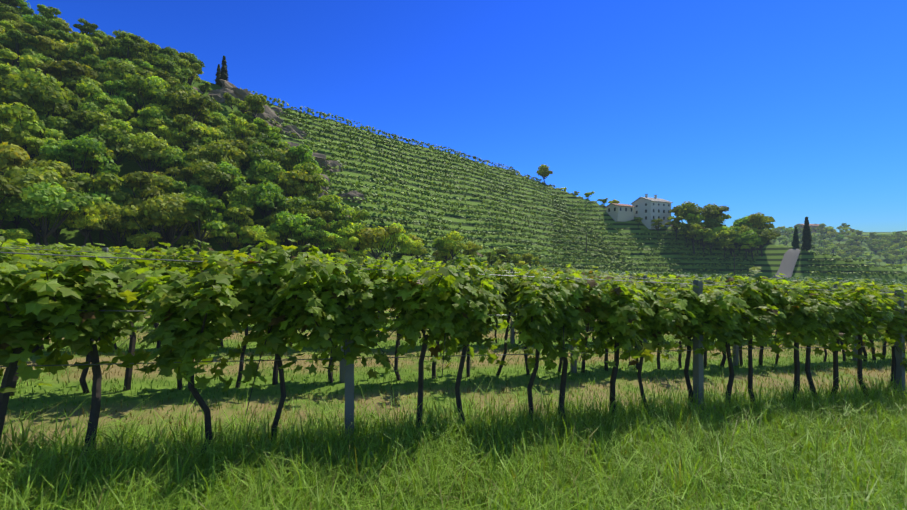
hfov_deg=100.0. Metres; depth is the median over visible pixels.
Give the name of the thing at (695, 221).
tree
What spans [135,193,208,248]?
tree
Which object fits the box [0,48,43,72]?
tree
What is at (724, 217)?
tree
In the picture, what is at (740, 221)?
tree
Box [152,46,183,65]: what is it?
tree
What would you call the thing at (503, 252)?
tree
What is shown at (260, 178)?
tree
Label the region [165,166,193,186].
tree
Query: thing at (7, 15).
tree
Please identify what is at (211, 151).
tree
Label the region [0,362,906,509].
tall grass
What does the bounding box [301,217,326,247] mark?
tree
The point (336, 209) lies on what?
tree
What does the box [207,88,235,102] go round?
rock
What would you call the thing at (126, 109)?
tree
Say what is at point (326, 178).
rock
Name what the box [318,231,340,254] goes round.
tree
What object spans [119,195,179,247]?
tree
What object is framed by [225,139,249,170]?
tree
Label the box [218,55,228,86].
cypress
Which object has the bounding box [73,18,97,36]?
tree
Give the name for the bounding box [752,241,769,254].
tree
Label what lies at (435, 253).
tree
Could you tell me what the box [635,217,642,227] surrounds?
tree
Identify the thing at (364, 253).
tree
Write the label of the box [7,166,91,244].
tree
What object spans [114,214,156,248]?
tree
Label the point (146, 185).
tree
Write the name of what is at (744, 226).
tree
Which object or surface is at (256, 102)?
tree
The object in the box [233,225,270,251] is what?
tree
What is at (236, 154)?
tree
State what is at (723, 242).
tree
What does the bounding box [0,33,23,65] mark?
tree
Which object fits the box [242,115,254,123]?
tree
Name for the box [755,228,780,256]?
tree
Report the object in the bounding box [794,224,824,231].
barn
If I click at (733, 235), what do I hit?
tree
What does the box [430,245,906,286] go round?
field rows
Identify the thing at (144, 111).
tree
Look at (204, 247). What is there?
tree
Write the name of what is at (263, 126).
tree
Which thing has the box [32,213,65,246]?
tree
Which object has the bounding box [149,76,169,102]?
tree
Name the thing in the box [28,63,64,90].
tree
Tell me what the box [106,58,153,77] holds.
tree
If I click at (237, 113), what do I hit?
tree
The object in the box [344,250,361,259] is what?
tree
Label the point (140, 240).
tree
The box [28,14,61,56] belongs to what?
tree
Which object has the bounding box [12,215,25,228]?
tree
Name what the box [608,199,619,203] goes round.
tree
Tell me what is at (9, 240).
vine row
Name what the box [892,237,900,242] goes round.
tree
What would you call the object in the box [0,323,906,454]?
alley grass
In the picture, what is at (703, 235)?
tree
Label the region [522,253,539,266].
tree
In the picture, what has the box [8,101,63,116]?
tree
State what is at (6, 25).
tree
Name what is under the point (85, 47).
tree
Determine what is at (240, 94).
rock
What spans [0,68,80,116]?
tree
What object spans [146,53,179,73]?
tree
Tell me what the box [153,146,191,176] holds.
tree
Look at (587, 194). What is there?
tree
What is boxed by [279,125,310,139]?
rock
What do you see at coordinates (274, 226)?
tree
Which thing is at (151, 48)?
tree
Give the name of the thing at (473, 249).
tree
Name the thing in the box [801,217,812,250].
cypress
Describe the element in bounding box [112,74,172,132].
tree
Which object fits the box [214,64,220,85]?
cypress
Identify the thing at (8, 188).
tree
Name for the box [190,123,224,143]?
tree
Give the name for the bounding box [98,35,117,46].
tree
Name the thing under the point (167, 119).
tree
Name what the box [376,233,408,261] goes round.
tree
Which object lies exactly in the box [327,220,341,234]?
tree
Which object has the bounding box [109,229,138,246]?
tree
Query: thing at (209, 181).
tree
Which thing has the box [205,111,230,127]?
tree
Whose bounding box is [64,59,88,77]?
tree
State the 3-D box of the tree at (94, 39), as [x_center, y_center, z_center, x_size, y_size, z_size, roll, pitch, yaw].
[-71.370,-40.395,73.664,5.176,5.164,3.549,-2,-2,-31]
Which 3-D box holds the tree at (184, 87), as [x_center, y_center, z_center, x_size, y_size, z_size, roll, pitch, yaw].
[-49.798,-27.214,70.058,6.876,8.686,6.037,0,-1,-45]
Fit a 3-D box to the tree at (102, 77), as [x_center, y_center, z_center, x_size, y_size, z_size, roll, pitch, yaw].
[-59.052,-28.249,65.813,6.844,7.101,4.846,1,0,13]
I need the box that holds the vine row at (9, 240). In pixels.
[6,239,887,286]
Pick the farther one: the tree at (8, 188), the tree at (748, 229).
the tree at (748, 229)
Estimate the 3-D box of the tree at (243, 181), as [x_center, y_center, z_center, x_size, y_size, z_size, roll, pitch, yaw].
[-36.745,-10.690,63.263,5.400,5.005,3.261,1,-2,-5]
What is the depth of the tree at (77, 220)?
41.55 m
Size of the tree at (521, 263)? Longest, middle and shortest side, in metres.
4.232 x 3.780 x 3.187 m
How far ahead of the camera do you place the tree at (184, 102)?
66.36 m
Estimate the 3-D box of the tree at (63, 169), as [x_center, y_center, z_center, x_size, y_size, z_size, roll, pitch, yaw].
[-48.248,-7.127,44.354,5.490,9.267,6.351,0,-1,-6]
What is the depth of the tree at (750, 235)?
135.01 m
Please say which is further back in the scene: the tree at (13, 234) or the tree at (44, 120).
the tree at (44, 120)
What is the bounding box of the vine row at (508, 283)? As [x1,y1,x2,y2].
[0,239,906,395]
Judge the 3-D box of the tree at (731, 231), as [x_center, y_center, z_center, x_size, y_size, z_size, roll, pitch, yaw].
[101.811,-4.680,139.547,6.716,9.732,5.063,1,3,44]
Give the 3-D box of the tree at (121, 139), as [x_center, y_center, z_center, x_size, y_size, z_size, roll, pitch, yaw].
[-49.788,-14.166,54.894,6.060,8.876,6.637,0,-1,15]
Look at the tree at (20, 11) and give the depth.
73.56 m
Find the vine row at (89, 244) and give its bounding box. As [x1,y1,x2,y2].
[1,239,903,286]
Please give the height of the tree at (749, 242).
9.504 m
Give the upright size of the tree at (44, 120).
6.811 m
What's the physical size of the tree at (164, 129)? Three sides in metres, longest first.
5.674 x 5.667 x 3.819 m
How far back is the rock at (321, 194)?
76.84 m
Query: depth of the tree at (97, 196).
44.59 m
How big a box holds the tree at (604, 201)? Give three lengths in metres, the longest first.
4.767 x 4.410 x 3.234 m
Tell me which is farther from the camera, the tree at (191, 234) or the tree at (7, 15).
the tree at (7, 15)
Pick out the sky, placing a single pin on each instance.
(788, 111)
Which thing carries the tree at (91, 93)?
on the terrain at (770, 261)
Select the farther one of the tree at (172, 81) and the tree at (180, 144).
the tree at (172, 81)
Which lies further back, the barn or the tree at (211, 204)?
the barn
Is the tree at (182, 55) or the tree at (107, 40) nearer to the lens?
the tree at (107, 40)
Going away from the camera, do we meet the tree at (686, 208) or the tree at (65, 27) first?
the tree at (65, 27)
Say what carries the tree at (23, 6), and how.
on the terrain at (770, 261)
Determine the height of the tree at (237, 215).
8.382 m
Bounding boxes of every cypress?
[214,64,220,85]
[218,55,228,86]
[791,227,799,248]
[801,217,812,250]
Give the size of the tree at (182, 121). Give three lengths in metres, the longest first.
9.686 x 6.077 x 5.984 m
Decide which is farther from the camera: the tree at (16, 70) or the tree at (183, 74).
the tree at (183, 74)
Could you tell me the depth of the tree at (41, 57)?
61.49 m
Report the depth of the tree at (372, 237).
60.02 m
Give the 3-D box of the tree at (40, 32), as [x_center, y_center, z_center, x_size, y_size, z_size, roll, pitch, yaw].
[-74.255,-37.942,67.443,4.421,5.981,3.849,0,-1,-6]
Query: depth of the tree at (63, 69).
59.28 m
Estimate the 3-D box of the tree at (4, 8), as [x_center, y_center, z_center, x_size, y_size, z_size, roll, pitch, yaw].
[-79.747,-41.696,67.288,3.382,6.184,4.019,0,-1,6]
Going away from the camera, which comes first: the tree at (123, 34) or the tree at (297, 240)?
the tree at (297, 240)
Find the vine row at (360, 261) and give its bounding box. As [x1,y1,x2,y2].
[2,242,906,349]
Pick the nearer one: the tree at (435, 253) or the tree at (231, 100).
the tree at (435, 253)
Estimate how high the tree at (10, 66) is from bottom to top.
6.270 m
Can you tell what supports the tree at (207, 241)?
on the terrain at (770, 261)
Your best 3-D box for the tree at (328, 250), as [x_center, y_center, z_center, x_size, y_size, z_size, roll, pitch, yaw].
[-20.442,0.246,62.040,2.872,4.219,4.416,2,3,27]
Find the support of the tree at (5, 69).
on the terrain at (770, 261)
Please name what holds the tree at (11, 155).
on the terrain at (770, 261)
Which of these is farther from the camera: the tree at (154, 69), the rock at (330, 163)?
the rock at (330, 163)
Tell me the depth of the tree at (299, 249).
54.22 m
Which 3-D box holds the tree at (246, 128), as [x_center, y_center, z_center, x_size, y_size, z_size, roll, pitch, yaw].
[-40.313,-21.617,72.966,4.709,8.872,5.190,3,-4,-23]
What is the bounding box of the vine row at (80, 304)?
[0,238,906,457]
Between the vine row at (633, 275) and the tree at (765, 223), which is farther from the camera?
the tree at (765, 223)
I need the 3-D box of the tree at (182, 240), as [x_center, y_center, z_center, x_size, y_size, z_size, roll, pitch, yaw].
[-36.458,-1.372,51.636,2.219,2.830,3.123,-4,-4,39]
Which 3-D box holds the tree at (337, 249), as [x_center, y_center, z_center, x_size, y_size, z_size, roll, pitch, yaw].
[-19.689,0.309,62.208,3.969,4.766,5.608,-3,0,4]
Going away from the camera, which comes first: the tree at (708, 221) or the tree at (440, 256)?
the tree at (440, 256)
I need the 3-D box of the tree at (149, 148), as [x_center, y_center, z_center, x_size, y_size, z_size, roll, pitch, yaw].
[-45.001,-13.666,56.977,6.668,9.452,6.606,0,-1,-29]
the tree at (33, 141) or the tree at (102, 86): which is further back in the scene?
the tree at (102, 86)
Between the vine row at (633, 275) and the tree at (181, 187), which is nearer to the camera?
the vine row at (633, 275)
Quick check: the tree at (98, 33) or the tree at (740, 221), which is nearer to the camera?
the tree at (98, 33)
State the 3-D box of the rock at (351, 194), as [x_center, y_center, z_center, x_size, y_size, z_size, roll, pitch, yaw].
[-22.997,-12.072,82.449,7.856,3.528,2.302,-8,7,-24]
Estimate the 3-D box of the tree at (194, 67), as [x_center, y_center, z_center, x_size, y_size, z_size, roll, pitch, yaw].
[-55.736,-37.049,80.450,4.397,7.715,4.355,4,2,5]
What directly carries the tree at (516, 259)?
on the terrain at (770, 261)
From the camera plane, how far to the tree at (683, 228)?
145.31 m
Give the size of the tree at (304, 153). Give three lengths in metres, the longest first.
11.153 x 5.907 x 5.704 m
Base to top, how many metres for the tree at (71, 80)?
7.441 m
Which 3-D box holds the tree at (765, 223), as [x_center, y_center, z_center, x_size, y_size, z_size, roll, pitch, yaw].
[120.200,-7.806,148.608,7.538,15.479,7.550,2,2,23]
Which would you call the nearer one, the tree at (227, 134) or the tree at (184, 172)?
the tree at (184, 172)
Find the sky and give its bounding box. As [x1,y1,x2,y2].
[17,0,906,231]
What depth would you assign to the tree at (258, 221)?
61.14 m
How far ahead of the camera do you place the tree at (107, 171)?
51.00 m
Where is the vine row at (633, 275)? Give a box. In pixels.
[0,236,906,314]
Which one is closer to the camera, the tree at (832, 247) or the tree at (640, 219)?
the tree at (640, 219)
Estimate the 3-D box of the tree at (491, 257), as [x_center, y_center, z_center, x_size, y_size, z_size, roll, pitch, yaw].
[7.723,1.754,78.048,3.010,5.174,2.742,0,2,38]
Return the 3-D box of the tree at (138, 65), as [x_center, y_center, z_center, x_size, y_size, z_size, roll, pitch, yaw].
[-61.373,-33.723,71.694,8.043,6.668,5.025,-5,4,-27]
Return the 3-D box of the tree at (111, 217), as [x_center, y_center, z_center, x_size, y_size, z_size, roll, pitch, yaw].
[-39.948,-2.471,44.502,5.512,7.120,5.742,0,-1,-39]
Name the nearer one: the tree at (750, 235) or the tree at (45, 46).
the tree at (45, 46)
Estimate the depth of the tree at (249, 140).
69.45 m
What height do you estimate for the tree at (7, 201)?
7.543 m
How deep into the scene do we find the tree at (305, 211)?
60.29 m
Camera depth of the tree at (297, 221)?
54.03 m
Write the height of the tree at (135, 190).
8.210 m
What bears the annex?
on the terrain at (770, 261)
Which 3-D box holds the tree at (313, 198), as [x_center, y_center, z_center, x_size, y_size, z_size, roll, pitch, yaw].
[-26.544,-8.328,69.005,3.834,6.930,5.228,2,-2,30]
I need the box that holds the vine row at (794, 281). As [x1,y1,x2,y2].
[0,241,906,306]
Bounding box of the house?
[631,194,672,228]
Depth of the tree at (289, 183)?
65.04 m
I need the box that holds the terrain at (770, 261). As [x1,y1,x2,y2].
[0,53,906,455]
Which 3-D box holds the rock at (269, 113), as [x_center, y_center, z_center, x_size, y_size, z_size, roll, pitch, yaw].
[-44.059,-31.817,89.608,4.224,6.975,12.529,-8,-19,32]
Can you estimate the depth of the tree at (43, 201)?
38.56 m
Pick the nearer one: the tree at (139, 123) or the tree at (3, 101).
the tree at (3, 101)
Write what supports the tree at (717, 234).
on the terrain at (770, 261)
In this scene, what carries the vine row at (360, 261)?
on the terrain at (770, 261)
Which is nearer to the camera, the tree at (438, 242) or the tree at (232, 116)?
the tree at (438, 242)
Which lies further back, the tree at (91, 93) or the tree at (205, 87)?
the tree at (205, 87)
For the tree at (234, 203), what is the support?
on the terrain at (770, 261)
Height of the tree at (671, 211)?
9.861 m
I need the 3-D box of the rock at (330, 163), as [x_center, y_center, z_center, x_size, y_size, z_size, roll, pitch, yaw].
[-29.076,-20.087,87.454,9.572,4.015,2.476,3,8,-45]
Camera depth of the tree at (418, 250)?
69.07 m
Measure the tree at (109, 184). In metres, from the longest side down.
10.481 x 6.396 x 5.693 m
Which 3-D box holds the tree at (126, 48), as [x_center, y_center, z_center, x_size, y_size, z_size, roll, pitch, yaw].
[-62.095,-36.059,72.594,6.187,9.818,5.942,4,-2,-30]
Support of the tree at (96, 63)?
on the terrain at (770, 261)
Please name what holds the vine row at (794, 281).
on the terrain at (770, 261)
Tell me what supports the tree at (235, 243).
on the terrain at (770, 261)
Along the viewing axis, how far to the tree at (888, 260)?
324.91 m
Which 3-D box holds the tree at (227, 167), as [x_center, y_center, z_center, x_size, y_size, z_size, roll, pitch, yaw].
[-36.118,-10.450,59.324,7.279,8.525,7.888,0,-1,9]
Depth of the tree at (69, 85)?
59.67 m
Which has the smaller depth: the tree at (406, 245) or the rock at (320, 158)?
the tree at (406, 245)
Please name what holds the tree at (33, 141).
on the terrain at (770, 261)
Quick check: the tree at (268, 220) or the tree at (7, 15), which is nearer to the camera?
the tree at (268, 220)
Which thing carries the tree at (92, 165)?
on the terrain at (770, 261)
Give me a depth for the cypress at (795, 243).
140.67 m
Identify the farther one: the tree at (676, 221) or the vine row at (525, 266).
the tree at (676, 221)
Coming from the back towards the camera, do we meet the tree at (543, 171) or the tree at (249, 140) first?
the tree at (543, 171)
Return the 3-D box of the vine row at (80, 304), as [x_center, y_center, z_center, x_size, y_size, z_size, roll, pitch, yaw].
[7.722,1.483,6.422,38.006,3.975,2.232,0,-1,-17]
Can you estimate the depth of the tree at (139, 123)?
61.16 m
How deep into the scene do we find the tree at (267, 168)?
64.39 m
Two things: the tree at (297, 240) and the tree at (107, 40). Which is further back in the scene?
the tree at (107, 40)
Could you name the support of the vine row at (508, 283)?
on the terrain at (770, 261)
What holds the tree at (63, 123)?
on the terrain at (770, 261)
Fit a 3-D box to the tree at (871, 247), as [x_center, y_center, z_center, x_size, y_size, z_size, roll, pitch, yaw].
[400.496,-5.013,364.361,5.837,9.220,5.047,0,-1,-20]
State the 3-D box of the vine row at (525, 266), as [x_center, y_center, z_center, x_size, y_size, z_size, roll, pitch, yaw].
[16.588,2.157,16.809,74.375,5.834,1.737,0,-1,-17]
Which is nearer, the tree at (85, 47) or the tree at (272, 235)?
the tree at (272, 235)
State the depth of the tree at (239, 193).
58.52 m
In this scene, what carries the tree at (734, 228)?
on the terrain at (770, 261)
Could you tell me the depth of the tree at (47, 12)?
74.61 m
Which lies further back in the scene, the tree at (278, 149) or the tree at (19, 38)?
the tree at (278, 149)
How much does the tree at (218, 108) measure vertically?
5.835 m
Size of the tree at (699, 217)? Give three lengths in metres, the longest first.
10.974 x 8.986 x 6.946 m
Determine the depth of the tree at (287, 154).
72.83 m
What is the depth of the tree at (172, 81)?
71.66 m
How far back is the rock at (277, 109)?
94.70 m
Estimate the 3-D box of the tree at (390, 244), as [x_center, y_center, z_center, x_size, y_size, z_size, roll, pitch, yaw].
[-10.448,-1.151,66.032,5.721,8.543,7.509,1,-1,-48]
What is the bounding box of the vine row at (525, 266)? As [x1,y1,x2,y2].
[0,242,906,324]
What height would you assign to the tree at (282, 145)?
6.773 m
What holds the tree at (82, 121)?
on the terrain at (770, 261)
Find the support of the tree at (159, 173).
on the terrain at (770, 261)
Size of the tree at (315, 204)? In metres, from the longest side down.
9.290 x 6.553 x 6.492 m
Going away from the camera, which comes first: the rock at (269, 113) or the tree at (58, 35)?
the tree at (58, 35)
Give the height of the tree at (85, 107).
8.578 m
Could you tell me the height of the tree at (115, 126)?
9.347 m
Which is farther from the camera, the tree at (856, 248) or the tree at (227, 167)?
the tree at (856, 248)
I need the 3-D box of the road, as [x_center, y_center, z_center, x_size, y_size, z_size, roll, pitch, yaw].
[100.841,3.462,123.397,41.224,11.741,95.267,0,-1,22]
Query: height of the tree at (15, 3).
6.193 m
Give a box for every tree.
[0,0,34,15]
[0,4,21,19]
[0,11,23,27]
[0,20,14,33]
[0,29,38,66]
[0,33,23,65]
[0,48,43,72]
[0,63,17,77]
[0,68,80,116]
[0,86,10,103]
[0,102,67,157]
[0,122,32,174]
[0,142,29,178]
[0,174,22,207]
[0,195,20,229]
[0,228,32,245]
[2,0,19,6]
[2,19,37,35]
[3,67,19,75]
[3,157,79,180]
[5,181,94,246]
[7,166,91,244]
[8,65,22,104]
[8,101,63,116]
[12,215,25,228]
[16,9,29,16]
[21,15,40,22]
[22,53,54,63]
[22,136,44,162]
[26,35,94,61]
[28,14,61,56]
[28,23,46,36]
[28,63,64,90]
[29,113,79,139]
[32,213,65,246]
[35,116,66,137]
[36,4,61,29]
[39,135,119,181]
[43,29,75,44]
[43,59,97,90]
[54,39,98,60]
[57,18,72,32]
[59,191,122,245]
[61,75,110,98]
[62,201,101,245]
[63,82,81,109]
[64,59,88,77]
[66,37,97,46]
[66,101,111,131]
[69,31,102,44]
[69,109,129,139]
[71,173,132,247]
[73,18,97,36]
[76,82,128,115]
[78,146,116,175]
[80,55,111,73]
[81,127,134,164]
[82,111,140,146]
[82,203,136,247]
[87,29,107,47]
[90,71,133,94]
[93,80,111,94]
[96,46,120,59]
[97,169,114,175]
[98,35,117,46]
[98,95,133,120]
[103,80,144,120]
[105,57,152,71]
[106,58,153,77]
[109,37,148,64]
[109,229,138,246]
[112,29,145,42]
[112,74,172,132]
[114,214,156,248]
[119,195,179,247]
[120,171,179,250]
[121,131,178,172]
[126,232,162,251]
[127,109,139,125]
[128,52,148,60]
[128,117,173,138]
[133,173,174,230]
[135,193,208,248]
[136,108,174,137]
[137,106,178,137]
[141,43,158,60]
[141,103,189,116]
[142,65,161,72]
[142,195,203,246]
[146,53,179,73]
[147,171,166,187]
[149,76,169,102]
[151,70,179,87]
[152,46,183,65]
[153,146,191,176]
[158,125,180,147]
[159,59,192,83]
[164,87,217,141]
[164,139,184,149]
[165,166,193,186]
[166,84,196,130]
[168,181,207,235]
[172,114,209,149]
[173,48,188,59]
[174,235,191,248]
[176,158,235,195]
[179,58,200,86]
[179,160,192,168]
[179,195,225,251]
[179,220,214,251]
[182,135,215,152]
[185,51,204,82]
[186,140,237,167]
[187,242,211,251]
[189,187,218,199]
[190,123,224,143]
[193,161,247,212]
[198,81,210,92]
[203,211,221,242]
[204,125,241,147]
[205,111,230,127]
[208,102,223,114]
[210,221,238,250]
[216,139,248,191]
[220,185,256,216]
[223,92,240,110]
[223,200,247,218]
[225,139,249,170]
[225,207,253,250]
[227,176,246,191]
[228,113,237,125]
[229,111,247,117]
[229,116,257,141]
[230,237,246,248]
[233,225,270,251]
[238,94,266,120]
[240,140,289,169]
[241,136,263,150]
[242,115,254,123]
[242,158,286,215]
[243,180,292,216]
[246,230,284,252]
[253,117,279,135]
[253,132,280,147]
[254,175,276,217]
[254,219,264,225]
[257,141,288,162]
[260,214,275,227]
[268,211,301,245]
[271,198,314,244]
[272,141,289,149]
[273,213,322,252]
[275,169,312,197]
[278,150,300,169]
[286,196,324,217]
[288,145,318,165]
[288,245,304,256]
[290,233,313,251]
[293,162,328,201]
[298,175,320,195]
[300,192,318,201]
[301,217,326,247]
[308,208,334,251]
[318,194,340,211]
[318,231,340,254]
[318,247,331,255]
[323,235,358,253]
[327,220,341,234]
[328,202,348,222]
[330,245,340,256]
[334,207,369,259]
[338,223,364,250]
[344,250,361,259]
[355,225,401,258]
[359,249,370,258]
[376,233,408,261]
[377,223,405,259]
[392,236,416,255]
[406,234,422,259]
[411,240,427,264]
[432,236,462,262]
[432,250,448,263]
[436,251,451,262]
[442,231,467,262]
[462,241,481,260]
[485,251,499,265]
[497,249,510,263]
[507,253,522,266]
[515,261,532,266]
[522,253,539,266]
[536,164,552,183]
[584,191,594,199]
[597,198,607,203]
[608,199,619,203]
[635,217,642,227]
[651,219,663,236]
[665,216,683,241]
[669,205,682,222]
[672,201,701,221]
[678,223,693,246]
[683,213,704,221]
[684,223,701,253]
[687,219,705,226]
[694,228,712,256]
[699,203,728,220]
[703,217,721,230]
[706,230,728,254]
[709,225,727,231]
[710,214,731,225]
[714,237,734,257]
[722,229,736,254]
[724,226,740,251]
[724,232,744,252]
[733,215,757,233]
[734,230,763,260]
[739,224,748,231]
[740,238,762,258]
[741,228,761,252]
[746,212,774,229]
[749,216,773,233]
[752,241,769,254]
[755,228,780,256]
[827,245,838,254]
[852,235,861,240]
[852,247,862,250]
[867,245,875,253]
[882,258,893,263]
[886,264,906,269]
[890,250,901,255]
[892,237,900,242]
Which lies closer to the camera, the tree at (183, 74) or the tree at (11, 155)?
the tree at (11, 155)
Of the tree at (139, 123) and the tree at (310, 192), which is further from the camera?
the tree at (310, 192)
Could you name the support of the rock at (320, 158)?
on the terrain at (770, 261)
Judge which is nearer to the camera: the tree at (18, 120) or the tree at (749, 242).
the tree at (18, 120)
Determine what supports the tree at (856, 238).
on the terrain at (770, 261)
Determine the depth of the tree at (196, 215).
45.65 m
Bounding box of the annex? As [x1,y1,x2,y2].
[605,203,634,221]
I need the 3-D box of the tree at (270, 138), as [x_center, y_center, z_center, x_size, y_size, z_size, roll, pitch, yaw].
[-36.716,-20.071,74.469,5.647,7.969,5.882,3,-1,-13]
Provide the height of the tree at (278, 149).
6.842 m
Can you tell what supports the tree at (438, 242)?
on the terrain at (770, 261)
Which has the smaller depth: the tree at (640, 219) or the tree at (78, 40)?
the tree at (78, 40)
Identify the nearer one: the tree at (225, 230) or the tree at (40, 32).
the tree at (225, 230)
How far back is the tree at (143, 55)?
76.62 m
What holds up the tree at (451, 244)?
on the terrain at (770, 261)
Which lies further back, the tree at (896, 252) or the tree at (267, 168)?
the tree at (896, 252)
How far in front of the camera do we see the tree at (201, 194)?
54.60 m
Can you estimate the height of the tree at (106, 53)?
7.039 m
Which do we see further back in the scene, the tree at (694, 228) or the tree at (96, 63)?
the tree at (694, 228)
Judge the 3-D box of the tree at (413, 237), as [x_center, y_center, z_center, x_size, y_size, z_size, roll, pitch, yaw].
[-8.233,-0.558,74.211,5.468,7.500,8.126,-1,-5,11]
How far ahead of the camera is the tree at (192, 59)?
86.29 m
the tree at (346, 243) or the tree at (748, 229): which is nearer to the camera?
the tree at (346, 243)
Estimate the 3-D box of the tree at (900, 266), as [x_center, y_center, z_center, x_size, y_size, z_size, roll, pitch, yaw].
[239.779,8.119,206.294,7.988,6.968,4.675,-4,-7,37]
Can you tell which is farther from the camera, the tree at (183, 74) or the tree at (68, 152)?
the tree at (183, 74)
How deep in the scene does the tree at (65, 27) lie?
74.45 m
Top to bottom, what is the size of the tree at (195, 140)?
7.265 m
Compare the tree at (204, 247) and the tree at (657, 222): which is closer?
the tree at (204, 247)
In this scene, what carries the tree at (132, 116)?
on the terrain at (770, 261)
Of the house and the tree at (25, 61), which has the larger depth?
the house
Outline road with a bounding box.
[772,249,800,278]
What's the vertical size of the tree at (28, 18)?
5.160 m
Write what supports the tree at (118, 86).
on the terrain at (770, 261)
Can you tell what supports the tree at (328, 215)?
on the terrain at (770, 261)
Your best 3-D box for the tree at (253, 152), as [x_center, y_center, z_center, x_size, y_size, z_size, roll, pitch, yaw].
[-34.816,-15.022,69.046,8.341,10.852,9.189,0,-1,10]
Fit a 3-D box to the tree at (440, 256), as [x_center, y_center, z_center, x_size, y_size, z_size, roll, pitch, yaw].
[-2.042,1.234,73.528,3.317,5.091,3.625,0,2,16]
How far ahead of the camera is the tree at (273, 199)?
59.37 m
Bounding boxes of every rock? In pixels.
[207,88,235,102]
[219,79,253,100]
[241,104,283,127]
[269,107,286,116]
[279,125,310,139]
[284,142,325,164]
[316,174,329,190]
[317,189,328,198]
[319,160,343,171]
[338,191,364,203]
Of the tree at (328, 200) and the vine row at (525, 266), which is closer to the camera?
the vine row at (525, 266)
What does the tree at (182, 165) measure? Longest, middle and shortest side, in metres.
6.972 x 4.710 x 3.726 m
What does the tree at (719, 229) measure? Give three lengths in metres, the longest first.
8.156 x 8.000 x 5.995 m
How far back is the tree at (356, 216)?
65.83 m
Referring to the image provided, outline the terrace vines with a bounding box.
[240,87,906,275]
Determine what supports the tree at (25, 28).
on the terrain at (770, 261)
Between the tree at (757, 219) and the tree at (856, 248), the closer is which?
the tree at (757, 219)
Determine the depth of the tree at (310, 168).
68.38 m
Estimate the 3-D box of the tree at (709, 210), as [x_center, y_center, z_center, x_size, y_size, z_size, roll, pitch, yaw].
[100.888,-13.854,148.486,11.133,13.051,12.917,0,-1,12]
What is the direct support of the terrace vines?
on the terrain at (770, 261)
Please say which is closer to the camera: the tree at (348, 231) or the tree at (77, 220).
the tree at (77, 220)
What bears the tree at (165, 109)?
on the terrain at (770, 261)
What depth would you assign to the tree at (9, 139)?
46.57 m
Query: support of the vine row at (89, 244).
on the terrain at (770, 261)

